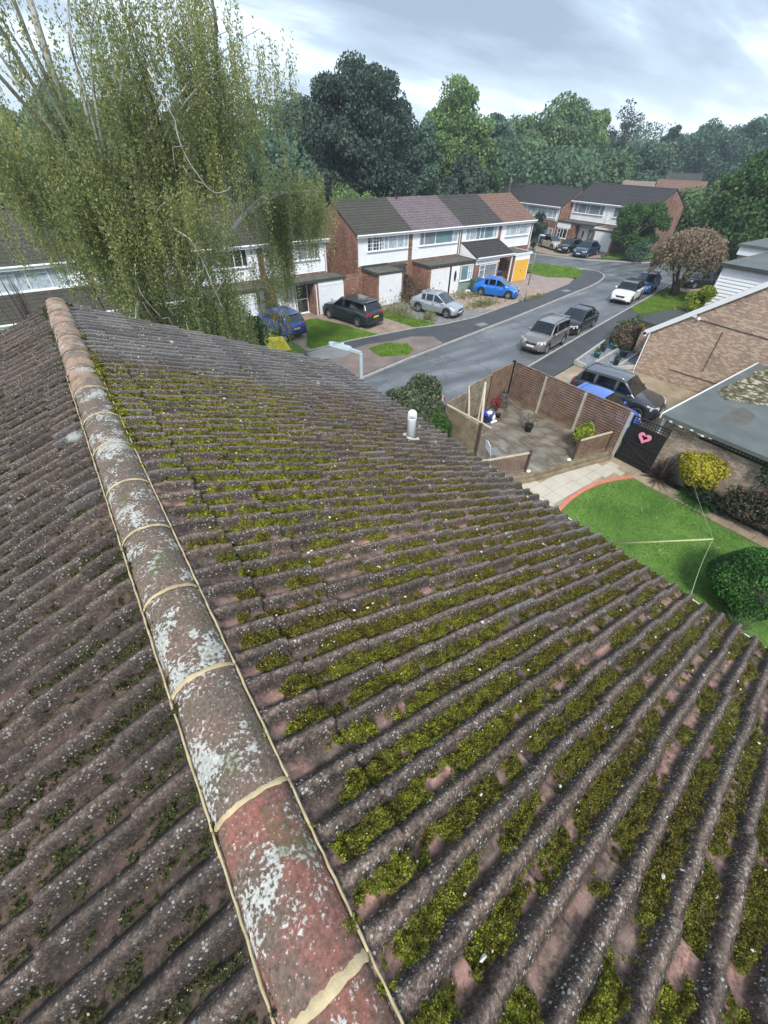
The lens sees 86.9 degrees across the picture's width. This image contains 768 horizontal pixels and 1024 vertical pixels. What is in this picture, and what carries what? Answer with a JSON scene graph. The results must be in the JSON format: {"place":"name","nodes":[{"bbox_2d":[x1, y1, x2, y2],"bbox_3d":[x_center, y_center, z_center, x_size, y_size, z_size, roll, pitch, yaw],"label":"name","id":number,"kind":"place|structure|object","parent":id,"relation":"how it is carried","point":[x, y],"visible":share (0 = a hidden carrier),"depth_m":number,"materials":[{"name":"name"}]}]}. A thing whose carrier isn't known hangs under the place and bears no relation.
{"place":"outdoors","nodes":[
{"label":"outdoors","id":0,"kind":"place"},
{"bbox_2d":[0,209,103,333],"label":"house","id":1,"kind":"structure","parent":0,"point":[42,291],"depth_m":22.67,"materials":[{"name":"grey brick"}]},
{"bbox_2d":[0,267,73,295],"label":"window","id":2,"kind":"structure","parent":1,"relation":"in","point":[45,279],"depth_m":22.78,"materials":[{"name":"white glass"}]},
{"bbox_2d":[57,208,198,328],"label":"house","id":3,"kind":"structure","parent":0,"point":[104,302],"depth_m":24.47,"materials":[{"name":"red brick"}]},
{"bbox_2d":[164,202,269,320],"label":"house","id":4,"kind":"structure","parent":0,"point":[245,249],"depth_m":28.16,"materials":[{"name":"white paint"}]},
{"bbox_2d":[233,200,345,314],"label":"house","id":5,"kind":"structure","parent":0,"point":[321,286],"depth_m":31.10,"materials":[{"name":"white paint"}]},
{"bbox_2d":[318,282,343,314],"bbox_3d":[-4.096,-16.754,31.815,2.200,2.010,0.085,-25,48,-26],"label":"garage door","id":6,"kind":"structure","parent":5,"relation":"in","point":[330,292],"depth_m":31.52,"materials":[{"name":"white paint"}]},
{"bbox_2d":[305,318,376,348],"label":"grass","id":7,"kind":"structure","parent":0,"point":[319,331],"depth_m":28.84,"materials":[{"name":"green plant"}]},
{"bbox_2d":[321,197,413,305],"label":"house","id":8,"kind":"structure","parent":0,"point":[372,240],"depth_m":33.58,"materials":[{"name":"red brick"}]},
{"bbox_2d":[367,234,408,252],"bbox_3d":[0.376,-22.350,33.605,4.280,1.110,0.120,-25,48,-26],"label":"window","id":9,"kind":"structure","parent":8,"relation":"in","point":[375,244],"depth_m":33.63,"materials":[{"name":"white glass"}]},
{"bbox_2d":[379,273,401,305],"bbox_3d":[0.524,-18.477,33.658,2.250,2.290,0.085,-25,48,-26],"label":"garage door","id":10,"kind":"structure","parent":8,"relation":"in","point":[389,283],"depth_m":33.56,"materials":[{"name":"white paint"}]},
{"bbox_2d":[0,0,767,143],"label":"sky","id":11,"kind":"structure","parent":0,"point":[689,63],"materials":[{"name":"white"}]},
{"bbox_2d":[327,336,441,375],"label":"worn pavement","id":12,"kind":"structure","parent":0,"point":[372,361],"depth_m":25.80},
{"bbox_2d":[287,292,492,350],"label":"front gardens","id":13,"kind":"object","parent":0,"point":[385,325],"visible":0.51,"depth_m":30.27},
{"bbox_2d":[256,305,306,336],"bbox_3d":[-7.274,-13.459,28.352,2.099,1.622,4.165,-32,52,-31],"label":"parked car","id":14,"kind":"object","parent":13,"relation":"on","point":[297,327],"visible":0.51,"depth_m":27.33,"materials":[{"name":"blue paint"}]},
{"bbox_2d":[322,293,382,326],"bbox_3d":[-2.442,-15.411,30.574,4.965,1.742,2.309,30,49,28],"label":"parked car","id":15,"kind":"object","parent":13,"relation":"on","point":[358,310],"visible":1,"depth_m":29.59,"materials":[{"name":"black paint"}]},
{"bbox_2d":[369,342,412,355],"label":"grass","id":16,"kind":"structure","parent":0,"point":[381,349],"depth_m":26.67,"materials":[{"name":"green plant"}]},
{"bbox_2d":[386,190,476,293],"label":"house","id":17,"kind":"structure","parent":0,"point":[434,223],"depth_m":36.16,"materials":[{"name":"white paint"}]},
{"bbox_2d":[419,230,458,246],"bbox_3d":[4.954,-24.469,36.095,4.630,1.110,0.120,-25,48,-26],"label":"window","id":18,"kind":"structure","parent":17,"relation":"in","point":[451,236],"depth_m":36.12,"materials":[{"name":"white glass"}]},
{"bbox_2d":[430,267,449,291],"bbox_3d":[4.958,-20.474,36.121,2.150,2.140,0.085,-25,48,-26],"label":"garage door","id":19,"kind":"structure","parent":17,"relation":"in","point":[440,276],"depth_m":35.93,"materials":[{"name":"white paint"}]},
{"bbox_2d":[386,302,491,324],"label":"gravel drive","id":20,"kind":"structure","parent":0,"point":[465,314],"depth_m":32.60,"materials":[{"name":"grey gravel"}]},
{"bbox_2d":[410,288,463,317],"bbox_3d":[4.288,-16.812,32.481,4.265,1.542,2.129,26,48,25],"label":"parked car","id":21,"kind":"object","parent":20,"relation":"on","point":[445,304],"visible":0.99,"depth_m":31.91,"materials":[{"name":"silver paint"}]},
{"bbox_2d":[302,270,602,376],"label":"pavement","id":22,"kind":"structure","parent":0,"point":[445,333],"depth_m":31.37,"materials":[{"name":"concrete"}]},
{"bbox_2d":[190,305,270,345],"bbox_3d":[-7.955,-8.901,21.437,3.904,4.223,4.432,-14,44,-17],"label":"bush","id":23,"kind":"object","parent":22,"relation":"on","point":[260,335],"visible":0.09,"depth_m":20.69,"materials":[{"name":"green plant"}]},
{"bbox_2d":[437,194,515,280],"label":"house","id":24,"kind":"structure","parent":0,"point":[482,222],"depth_m":38.30,"materials":[{"name":"grey brick"}]},
{"bbox_2d":[465,226,497,241],"bbox_3d":[9.328,-26.494,38.474,4.280,1.110,0.120,-25,48,-26],"label":"window","id":25,"kind":"structure","parent":24,"relation":"in","point":[483,233],"depth_m":38.52,"materials":[{"name":"white glass"}]},
{"bbox_2d":[449,282,547,309],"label":"gravel drive","id":26,"kind":"structure","parent":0,"point":[522,289],"depth_m":36.59,"materials":[{"name":"beige gravel"}]},
{"bbox_2d":[472,275,519,298],"bbox_3d":[10.251,-20.492,36.798,4.095,1.472,2.049,18,44,17],"label":"parked car","id":27,"kind":"object","parent":26,"relation":"on","point":[494,285],"visible":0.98,"depth_m":36.27,"materials":[{"name":"paint"}]},
{"bbox_2d":[478,173,537,281],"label":"house","id":28,"kind":"structure","parent":0,"point":[515,216],"depth_m":40.84,"materials":[{"name":"white paint"}]},
{"bbox_2d":[364,254,707,409],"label":"road","id":29,"kind":"structure","parent":0,"point":[456,368],"depth_m":28.05,"materials":[{"name":"grey asphalt"}]},
{"bbox_2d":[359,262,604,378],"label":"kerb","id":30,"kind":"structure","parent":29,"relation":"on","point":[429,350],"depth_m":29.58,"materials":[{"name":"concrete"}]},
{"bbox_2d":[520,312,570,353],"bbox_3d":[11.001,-12.155,27.498,2.119,1.742,4.285,32,50,29],"label":"parked car","id":31,"kind":"object","parent":29,"relation":"on","point":[544,334],"visible":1,"depth_m":26.79,"materials":[{"name":"silver metal"}]},
{"bbox_2d":[563,303,599,334],"bbox_3d":[14.591,-14.622,30.547,2.109,1.472,4.365,33,51,30],"label":"parked car","id":32,"kind":"object","parent":29,"relation":"on","point":[583,316],"visible":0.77,"depth_m":29.88,"materials":[{"name":"black paint"}]},
{"bbox_2d":[610,277,644,304],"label":"parked car","id":33,"kind":"object","parent":29,"relation":"on","point":[628,291],"visible":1,"depth_m":36.03,"materials":[{"name":"white paint"}]},
{"bbox_2d":[638,271,661,293],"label":"parked car","id":34,"kind":"object","parent":29,"relation":"on","point":[651,282],"visible":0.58,"depth_m":38.84,"materials":[{"name":"blue paint"}]},
{"bbox_2d":[445,303,640,428],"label":"pavement","id":35,"kind":"structure","parent":0,"point":[560,360],"depth_m":27.46,"materials":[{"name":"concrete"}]},
{"bbox_2d":[385,372,453,437],"bbox_3d":[1.686,-4.564,17.831,3.771,3.014,2.453,28,48,26],"label":"shrub","id":36,"kind":"object","parent":35,"relation":"on","point":[420,394],"visible":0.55,"depth_m":16.96,"materials":[{"name":"green plant"}]},
{"bbox_2d":[512,273,573,290],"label":"paved drive","id":37,"kind":"structure","parent":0,"point":[544,283],"depth_m":41.41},
{"bbox_2d":[527,262,582,277],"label":"grass","id":38,"kind":"structure","parent":0,"point":[546,270],"depth_m":45.26,"materials":[{"name":"green plant"}]},
{"bbox_2d":[528,241,619,257],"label":"terrace forecourt","id":39,"kind":"structure","parent":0,"point":[543,249],"depth_m":53.71,"materials":[{"name":"beige concrete"}]},
{"bbox_2d":[572,239,600,257],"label":"parked car","id":40,"kind":"object","parent":39,"relation":"on","point":[586,248],"visible":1,"depth_m":51.16,"materials":[{"name":"blue paint"}]},
{"bbox_2d":[537,457,640,505],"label":"patio","id":41,"kind":"structure","parent":0,"point":[617,461],"depth_m":16.86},
{"bbox_2d":[522,462,624,506],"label":"patio slabs","id":42,"kind":"structure","parent":41,"relation":"on","point":[569,483],"depth_m":16.47,"materials":[{"name":"beige stone"}]},
{"bbox_2d":[615,415,671,472],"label":"gate","id":43,"kind":"structure","parent":41,"relation":"on","point":[640,447],"depth_m":16.73,"materials":[{"name":"black paint"}]},
{"bbox_2d":[533,251,651,261],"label":"pavement","id":44,"kind":"structure","parent":0,"point":[645,260],"depth_m":51.07,"materials":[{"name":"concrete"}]},
{"bbox_2d":[530,210,549,250],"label":"conifer","id":45,"kind":"object","parent":44,"relation":"on","point":[539,226],"visible":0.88,"depth_m":51.10,"materials":[{"name":"green plant"}]},
{"bbox_2d":[625,239,652,261],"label":"bush","id":46,"kind":"object","parent":44,"relation":"on","point":[641,251],"visible":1,"depth_m":49.09,"materials":[{"name":"green plant"}]},
{"bbox_2d":[529,365,696,453],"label":"concrete drive","id":47,"kind":"structure","parent":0,"point":[673,395],"depth_m":23.10,"materials":[{"name":"beige concrete"}]},
{"bbox_2d":[553,382,641,436],"bbox_3d":[10.401,-5.144,19.764,2.049,1.472,4.065,-30,51,-30],"label":"parked car","id":48,"kind":"object","parent":47,"relation":"on","point":[608,394],"visible":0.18,"depth_m":19.32,"materials":[{"name":"paint"}]},
{"bbox_2d":[570,361,666,419],"bbox_3d":[12.153,-6.323,20.961,2.189,1.692,4.545,-32,52,-31],"label":"parked car","id":49,"kind":"object","parent":47,"relation":"on","point":[635,393],"visible":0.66,"depth_m":20.28,"materials":[{"name":"grey paint"}]},
{"bbox_2d":[557,309,672,374],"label":"ground","id":50,"kind":"structure","parent":0,"point":[649,314],"depth_m":34.02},
{"bbox_2d":[576,339,640,369],"bbox_3d":[15.256,-10.283,26.686,7.343,0.300,3.266,-32,52,-32],"label":"slate bed","id":51,"kind":"object","parent":50,"relation":"on","point":[588,358],"visible":0.35,"depth_m":25.96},
{"bbox_2d":[573,339,638,369],"bbox_3d":[14.652,-9.887,26.033,3.049,0.240,5.642,32,50,29],"label":"bed edging","id":52,"kind":"object","parent":51,"relation":"on","point":[577,362],"visible":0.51,"depth_m":25.55,"materials":[{"name":"concrete"}]},
{"bbox_2d":[609,322,641,352],"bbox_3d":[17.046,-11.986,27.700,2.765,1.464,4.248,30,49,28],"label":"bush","id":53,"kind":"object","parent":50,"relation":"on","point":[626,335],"visible":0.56,"depth_m":26.93,"materials":[{"name":"brown plant"}]},
{"bbox_2d":[633,304,704,354],"bbox_3d":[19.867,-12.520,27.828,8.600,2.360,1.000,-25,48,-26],"label":"car port","id":54,"kind":"object","parent":50,"relation":"on","point":[650,322],"visible":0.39,"depth_m":26.04,"materials":[{"name":"brick"}]},
{"bbox_2d":[670,285,718,311],"bbox_3d":[20.844,-13.349,27.501,2.430,3.871,2.278,6,42,5],"label":"bush","id":55,"kind":"object","parent":50,"relation":"on","point":[706,294],"visible":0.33,"depth_m":26.63,"materials":[{"name":"green plant"}]},
{"bbox_2d":[633,281,767,393],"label":"bungalow","id":56,"kind":"object","parent":50,"relation":"on","point":[699,350],"visible":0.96,"depth_m":21.53,"materials":[{"name":"brick"}]},
{"bbox_2d":[705,252,767,304],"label":"house","id":57,"kind":"structure","parent":50,"relation":"on","point":[739,275],"depth_m":26.43,"materials":[{"name":"wood"}]},
{"bbox_2d":[555,182,685,252],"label":"house","id":58,"kind":"structure","parent":0,"point":[594,211],"depth_m":54.49,"materials":[{"name":"white brick"}]},
{"bbox_2d":[602,253,653,259],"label":"lawn","id":59,"kind":"structure","parent":0,"point":[621,256],"depth_m":52.33,"materials":[{"name":"green plant"}]},
{"bbox_2d":[609,200,672,257],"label":"bush","id":60,"kind":"object","parent":59,"relation":"on","point":[630,218],"visible":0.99,"depth_m":48.84,"materials":[{"name":"green plant"}]},
{"bbox_2d":[673,185,716,234],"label":"tree","id":61,"kind":"object","parent":59,"relation":"on","point":[692,199],"visible":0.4,"depth_m":54.38,"materials":[{"name":"green plant"}]},
{"bbox_2d":[518,397,767,543],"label":"ground","id":62,"kind":"structure","parent":0,"point":[763,531],"depth_m":15.14,"materials":[{"name":"soil"}]},
{"bbox_2d":[0,297,767,1023],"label":"house","id":63,"kind":"structure","parent":62,"relation":"on","point":[224,799],"depth_m":1.67,"materials":[{"name":"tile"}]},
{"bbox_2d":[113,324,766,962],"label":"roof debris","id":64,"kind":"object","parent":63,"relation":"on","point":[483,956],"visible":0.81,"depth_m":2.29,"materials":[{"name":"plant"}]},
{"bbox_2d":[446,404,491,455],"bbox_3d":[3.379,-3.222,17.166,0.267,1.950,2.359,-29,50,-29],"label":"fence","id":65,"kind":"object","parent":62,"relation":"on","point":[465,433],"visible":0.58,"depth_m":16.92,"materials":[{"name":"brown wood"}]},
{"bbox_2d":[443,360,515,428],"bbox_3d":[4.486,-5.287,19.186,0.139,2.360,5.551,34,51,31],"label":"fence","id":66,"kind":"object","parent":62,"relation":"on","point":[499,381],"visible":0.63,"depth_m":19.30,"materials":[{"name":"brown wood"}]},
{"bbox_2d":[452,399,611,483],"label":"patio","id":67,"kind":"structure","parent":62,"relation":"on","point":[550,444],"depth_m":17.89,"materials":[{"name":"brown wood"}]},
{"bbox_2d":[482,450,532,474],"bbox_3d":[4.274,-1.703,15.739,3.134,1.040,0.126,-11,44,-14],"label":"balustrade","id":68,"kind":"object","parent":67,"relation":"on","point":[527,460],"visible":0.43,"depth_m":15.84,"materials":[{"name":"brown wood"}]},
{"bbox_2d":[571,429,615,459],"bbox_3d":[8.821,-2.830,17.126,2.004,1.040,0.118,-16,45,-18],"label":"balustrade","id":69,"kind":"object","parent":67,"relation":"on","point":[586,440],"visible":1,"depth_m":17.08,"materials":[{"name":"brown wood"}]},
{"bbox_2d":[509,362,633,458],"bbox_3d":[8.280,-4.836,18.927,0.107,2.390,6.071,-25,49,-27],"label":"fence","id":70,"kind":"object","parent":62,"relation":"on","point":[583,407],"visible":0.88,"depth_m":18.62,"materials":[{"name":"brown wood"}]},
{"bbox_2d":[559,476,632,510],"bbox_3d":[7.973,-0.678,15.907,5.197,0.075,0.678,-23,48,-25],"label":"brick edging","id":71,"kind":"object","parent":62,"relation":"on","point":[563,505],"visible":0.86,"depth_m":16.19,"materials":[{"name":"brick"}]},
{"bbox_2d":[645,454,678,490],"bbox_3d":[11.302,-1.733,16.373,1.912,1.467,1.860,-25,48,-26],"label":"plant","id":72,"kind":"object","parent":62,"relation":"on","point":[660,475],"visible":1,"depth_m":16.42,"materials":[{"name":"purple plant"}]},
{"bbox_2d":[672,484,731,518],"bbox_3d":[12.152,-0.630,15.514,2.479,1.284,2.507,-25,48,-26],"label":"plant","id":73,"kind":"object","parent":62,"relation":"on","point":[706,498],"visible":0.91,"depth_m":15.32,"materials":[{"name":"green plant"}]},
{"bbox_2d":[678,450,730,491],"bbox_3d":[11.918,-1.383,15.505,1.264,1.801,1.821,-25,48,-26],"label":"shrub","id":74,"kind":"object","parent":62,"relation":"on","point":[707,470],"visible":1,"depth_m":15.01,"materials":[{"name":"yellow plant"}]},
{"bbox_2d":[631,289,688,313],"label":"lawn","id":75,"kind":"structure","parent":0,"point":[658,303],"depth_m":35.87,"materials":[{"name":"green plant"}]},
{"bbox_2d":[647,223,729,295],"bbox_3d":[27.554,-22.635,36.733,6.252,5.702,6.383,-25,48,-26],"label":"tree","id":76,"kind":"object","parent":75,"relation":"on","point":[696,249],"visible":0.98,"depth_m":34.94,"materials":[{"name":"brown plant"}]},
{"bbox_2d":[561,479,767,647],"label":"lawn","id":77,"kind":"structure","parent":0,"point":[637,532],"depth_m":14.43,"materials":[{"name":"green plant"}]},
{"bbox_2d":[705,546,767,622],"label":"bush","id":78,"kind":"object","parent":77,"relation":"on","point":[738,581],"visible":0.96,"depth_m":11.19,"materials":[{"name":"green plant"}]},
{"bbox_2d":[655,179,707,192],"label":"house","id":79,"kind":"structure","parent":0,"point":[677,184],"depth_m":76.45,"materials":[{"name":"red brick"}]},
{"bbox_2d":[617,463,767,547],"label":"slab path","id":80,"kind":"structure","parent":0,"point":[749,533],"depth_m":15.12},
{"bbox_2d":[714,484,767,531],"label":"shrub","id":81,"kind":"object","parent":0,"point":[749,506],"visible":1,"depth_m":14.21,"materials":[{"name":"green plant"}]},
{"label":"ground","id":82,"kind":"structure","parent":0,"visible":0},
{"bbox_2d":[0,0,338,351],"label":"birch tree","id":83,"kind":"object","parent":82,"relation":"on","point":[131,241],"visible":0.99,"depth_m":12.17,"materials":[{"name":"green plant"}]},
{"bbox_2d":[163,107,263,202],"bbox_3d":[-17.045,-32.257,40.865,10.808,12.956,10.263,-25,48,-26],"label":"tree","id":84,"kind":"object","parent":82,"relation":"on","point":[253,173],"visible":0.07,"depth_m":38.33,"materials":[{"name":"green plant"}]},
{"bbox_2d":[253,138,326,211],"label":"tree","id":85,"kind":"object","parent":82,"relation":"on","point":[273,152],"visible":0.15,"depth_m":41.86,"materials":[{"name":"green plant"}]},
{"bbox_2d":[266,88,317,173],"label":"tree","id":86,"kind":"object","parent":82,"relation":"on","point":[287,122],"visible":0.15,"depth_m":60.11,"materials":[{"name":"green plant"}]},
{"bbox_2d":[295,49,424,202],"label":"tree","id":87,"kind":"object","parent":82,"relation":"on","point":[345,119],"visible":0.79,"depth_m":41.39,"materials":[{"name":"green plant"}]},
{"bbox_2d":[0,72,735,196],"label":"woodland","id":88,"kind":"object","parent":82,"relation":"on","point":[576,171],"visible":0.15,"depth_m":66.75,"materials":[{"name":"green plant"}]},
{"bbox_2d":[397,116,444,195],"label":"tree","id":89,"kind":"object","parent":82,"relation":"on","point":[424,140],"visible":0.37,"depth_m":51.79,"materials":[{"name":"green plant"}]},
{"bbox_2d":[423,73,498,194],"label":"tree","id":90,"kind":"object","parent":82,"relation":"on","point":[458,124],"visible":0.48,"depth_m":54.33,"materials":[{"name":"green plant"}]},
{"bbox_2d":[434,151,489,194],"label":"tree","id":91,"kind":"object","parent":82,"relation":"on","point":[468,176],"visible":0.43,"depth_m":53.29,"materials":[{"name":"green plant"}]},
{"bbox_2d":[481,138,505,193],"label":"tree","id":92,"kind":"object","parent":82,"relation":"on","point":[495,186],"visible":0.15,"depth_m":60.53,"materials":[{"name":"green plant"}]},
{"bbox_2d":[488,112,517,179],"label":"tree","id":93,"kind":"object","parent":82,"relation":"on","point":[501,131],"visible":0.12,"depth_m":65.58,"materials":[{"name":"green plant"}]},
{"bbox_2d":[514,115,540,138],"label":"tree","id":94,"kind":"object","parent":82,"relation":"on","point":[527,128],"visible":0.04,"depth_m":76.24,"materials":[{"name":"green plant"}]},
{"bbox_2d":[516,133,552,183],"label":"tree","id":95,"kind":"object","parent":82,"relation":"on","point":[534,140],"visible":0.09,"depth_m":69.00,"materials":[{"name":"green plant"}]},
{"bbox_2d":[501,181,583,234],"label":"house","id":96,"kind":"structure","parent":82,"relation":"on","point":[553,203],"depth_m":59.10,"materials":[{"name":"grey tile"}]},
{"bbox_2d":[524,90,595,183],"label":"tree","id":97,"kind":"object","parent":82,"relation":"on","point":[570,122],"visible":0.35,"depth_m":74.78,"materials":[{"name":"green plant"}]},
{"bbox_2d":[589,109,609,154],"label":"tree","id":98,"kind":"object","parent":82,"relation":"on","point":[602,140],"visible":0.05,"depth_m":83.39,"materials":[{"name":"green plant"}]},
{"bbox_2d":[589,151,633,184],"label":"tree","id":99,"kind":"object","parent":82,"relation":"on","point":[623,168],"visible":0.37,"depth_m":77.06,"materials":[{"name":"green plant"}]},
{"bbox_2d":[607,98,645,156],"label":"tree","id":100,"kind":"object","parent":82,"relation":"on","point":[625,126],"visible":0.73,"depth_m":93.49,"materials":[{"name":"green plant"}]},
{"bbox_2d":[631,140,672,185],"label":"tree","id":101,"kind":"object","parent":82,"relation":"on","point":[656,166],"visible":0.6,"depth_m":84.76,"materials":[{"name":"green plant"}]},
{"bbox_2d":[660,124,684,161],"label":"tree","id":102,"kind":"object","parent":82,"relation":"on","point":[673,135],"visible":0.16,"depth_m":108.50,"materials":[{"name":"green plant"}]},
{"bbox_2d":[669,117,734,197],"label":"tree","id":103,"kind":"object","parent":82,"relation":"on","point":[702,137],"visible":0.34,"depth_m":105.70,"materials":[{"name":"green plant"}]},
{"bbox_2d":[650,362,767,526],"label":"garage","id":104,"kind":"structure","parent":82,"relation":"on","point":[731,411],"depth_m":15.71,"materials":[{"name":"grey concrete"}]},
{"bbox_2d":[694,149,767,260],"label":"tree","id":105,"kind":"object","parent":82,"relation":"on","point":[735,210],"visible":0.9,"depth_m":42.97,"materials":[{"name":"green plant"}]},
{"bbox_2d":[697,114,767,191],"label":"tree","id":106,"kind":"object","parent":82,"relation":"on","point":[729,151],"visible":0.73,"depth_m":98.18,"materials":[{"name":"green plant"}]},
{"bbox_2d":[737,238,767,258],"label":"house","id":107,"kind":"structure","parent":82,"relation":"on","point":[751,248],"depth_m":30.64,"materials":[{"name":"grey"}]},
{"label":"lawn","id":108,"kind":"structure","parent":0,"visible":0},
{"bbox_2d":[383,310,435,326],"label":"grass","id":109,"kind":"structure","parent":108,"relation":"on","point":[410,321],"depth_m":31.11,"materials":[{"name":"green plant"}]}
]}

